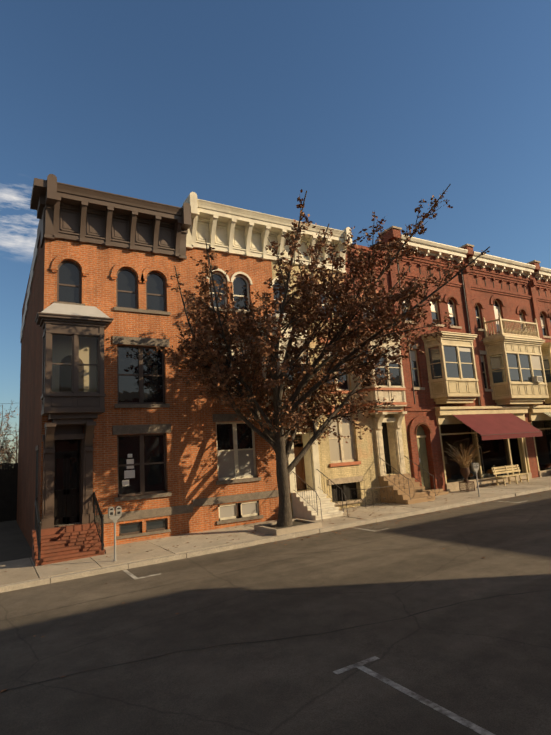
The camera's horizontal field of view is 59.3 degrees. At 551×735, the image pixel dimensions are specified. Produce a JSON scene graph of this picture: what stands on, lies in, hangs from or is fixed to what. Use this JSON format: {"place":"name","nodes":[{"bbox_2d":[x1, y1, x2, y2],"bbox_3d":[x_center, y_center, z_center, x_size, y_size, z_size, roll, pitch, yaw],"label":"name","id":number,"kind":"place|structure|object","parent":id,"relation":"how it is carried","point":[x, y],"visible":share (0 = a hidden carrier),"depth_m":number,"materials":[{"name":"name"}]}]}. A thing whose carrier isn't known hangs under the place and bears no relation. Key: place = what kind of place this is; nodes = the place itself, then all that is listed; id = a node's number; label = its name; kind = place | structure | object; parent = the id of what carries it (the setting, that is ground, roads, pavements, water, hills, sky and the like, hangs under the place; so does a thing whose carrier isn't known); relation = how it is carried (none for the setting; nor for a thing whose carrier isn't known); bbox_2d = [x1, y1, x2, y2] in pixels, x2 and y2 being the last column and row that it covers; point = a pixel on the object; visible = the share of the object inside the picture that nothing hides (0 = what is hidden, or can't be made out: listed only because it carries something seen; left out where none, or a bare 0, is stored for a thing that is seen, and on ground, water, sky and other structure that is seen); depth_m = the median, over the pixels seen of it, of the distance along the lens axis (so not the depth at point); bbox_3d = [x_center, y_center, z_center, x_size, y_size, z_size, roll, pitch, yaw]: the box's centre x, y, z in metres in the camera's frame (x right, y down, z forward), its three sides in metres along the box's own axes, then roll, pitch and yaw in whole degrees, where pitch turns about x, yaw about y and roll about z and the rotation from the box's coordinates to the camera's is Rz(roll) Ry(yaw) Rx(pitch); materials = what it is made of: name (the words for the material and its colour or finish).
{"place":"outdoors","nodes":[
{"label":"outdoors","id":0,"kind":"place"},
{"bbox_2d":[0,490,550,734],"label":"road","id":1,"kind":"structure","parent":0,"point":[485,664],"depth_m":7.52,"materials":[{"name":"grey asphalt"}]},
{"bbox_2d":[0,501,547,734],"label":"road markings","id":2,"kind":"object","parent":1,"relation":"on","point":[447,713],"visible":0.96,"depth_m":6.27,"materials":[{"name":"paint"}]},
{"bbox_2d":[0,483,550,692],"bbox_3d":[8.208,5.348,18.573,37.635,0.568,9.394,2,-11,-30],"label":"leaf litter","id":3,"kind":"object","parent":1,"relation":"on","point":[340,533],"visible":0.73,"depth_m":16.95,"materials":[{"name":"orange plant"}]},
{"bbox_2d":[0,475,550,584],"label":"sidewalk","id":4,"kind":"structure","parent":0,"point":[21,570],"depth_m":15.84,"materials":[{"name":"concrete"}]},
{"bbox_2d":[108,506,121,560],"bbox_3d":[-4.515,4.670,13.615,0.350,1.475,0.114,2,-11,-30],"label":"parking meter","id":5,"kind":"object","parent":4,"relation":"on","point":[116,516],"visible":0.94,"depth_m":13.63,"materials":[{"name":"grey metal"}]},
{"bbox_2d":[254,518,321,535],"bbox_3d":[0.421,5.494,16.717,1.800,0.210,1.550,2,-11,-30],"label":"tree planter curb","id":6,"kind":"object","parent":4,"relation":"on","point":[298,525],"visible":0.81,"depth_m":16.33,"materials":[{"name":"concrete"}]},
{"bbox_2d":[147,184,489,526],"bbox_3d":[1.380,-0.446,16.400,9.936,11.588,7.899,2,-11,-30],"label":"tree","id":7,"kind":"object","parent":4,"relation":"on","point":[215,369],"visible":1,"depth_m":16.27,"materials":[{"name":"brown plant"}]},
{"bbox_2d":[442,441,488,491],"bbox_3d":[9.447,4.814,23.902,2.244,2.530,1.943,-8,-11,22],"label":"potted plant","id":8,"kind":"object","parent":4,"relation":"on","point":[464,468],"visible":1,"depth_m":23.84,"materials":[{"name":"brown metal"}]},
{"bbox_2d":[471,463,479,496],"bbox_3d":[8.972,4.991,21.549,0.350,1.475,0.114,2,-11,-30],"label":"parking meter","id":9,"kind":"object","parent":4,"relation":"on","point":[475,467],"visible":1,"depth_m":21.56,"materials":[{"name":"grey metal"}]},
{"bbox_2d":[491,464,528,485],"bbox_3d":[12.519,5.696,25.743,2.300,0.950,0.590,2,-11,-30],"label":"bench","id":10,"kind":"object","parent":4,"relation":"on","point":[506,471],"visible":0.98,"depth_m":25.80,"materials":[{"name":"beige wood"}]},
{"bbox_2d":[0,468,550,561],"bbox_3d":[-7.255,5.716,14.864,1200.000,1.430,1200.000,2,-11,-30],"label":"ground","id":11,"kind":"structure","parent":0,"point":[14,544],"depth_m":19.42,"materials":[{"name":"grey concrete"}]},
{"bbox_2d":[0,463,17,521],"bbox_3d":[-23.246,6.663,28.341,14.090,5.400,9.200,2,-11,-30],"label":"fence","id":12,"kind":"object","parent":11,"relation":"on","point":[8,488],"visible":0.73,"depth_m":27.59,"materials":[{"name":"grey"}]},
{"bbox_2d":[0,400,18,462],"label":"tree","id":13,"kind":"object","parent":11,"relation":"on","point":[4,451],"visible":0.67,"depth_m":37.56,"materials":[{"name":"brown plant"}]},
{"bbox_2d":[0,427,18,463],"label":"tree","id":14,"kind":"object","parent":11,"relation":"on","point":[16,445],"visible":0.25,"depth_m":44.33,"materials":[{"name":"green plant"}]},
{"bbox_2d":[17,174,193,565],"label":"rowhouse","id":15,"kind":"structure","parent":11,"relation":"on","point":[104,418],"depth_m":17.05,"materials":[{"name":"orange brick"}]},
{"bbox_2d":[183,192,364,532],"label":"rowhouses","id":16,"kind":"structure","parent":11,"relation":"on","point":[233,468],"depth_m":19.70,"materials":[{"name":"orange brick"}]},
{"bbox_2d":[0,486,550,592],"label":"kerb","id":17,"kind":"structure","parent":11,"relation":"on","point":[57,578],"depth_m":14.60,"materials":[{"name":"concrete"}]},
{"bbox_2d":[344,245,439,506],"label":"narrow house","id":18,"kind":"structure","parent":11,"relation":"on","point":[385,463],"depth_m":22.35,"materials":[{"name":"beige brick"}]},
{"bbox_2d":[377,226,550,495],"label":"commercial building","id":19,"kind":"structure","parent":11,"relation":"on","point":[479,374],"depth_m":27.08,"materials":[{"name":"red brick"}]},
{"bbox_2d":[0,0,550,462],"label":"sky","id":20,"kind":"structure","parent":0,"point":[362,107],"materials":[{"name":"blue"}]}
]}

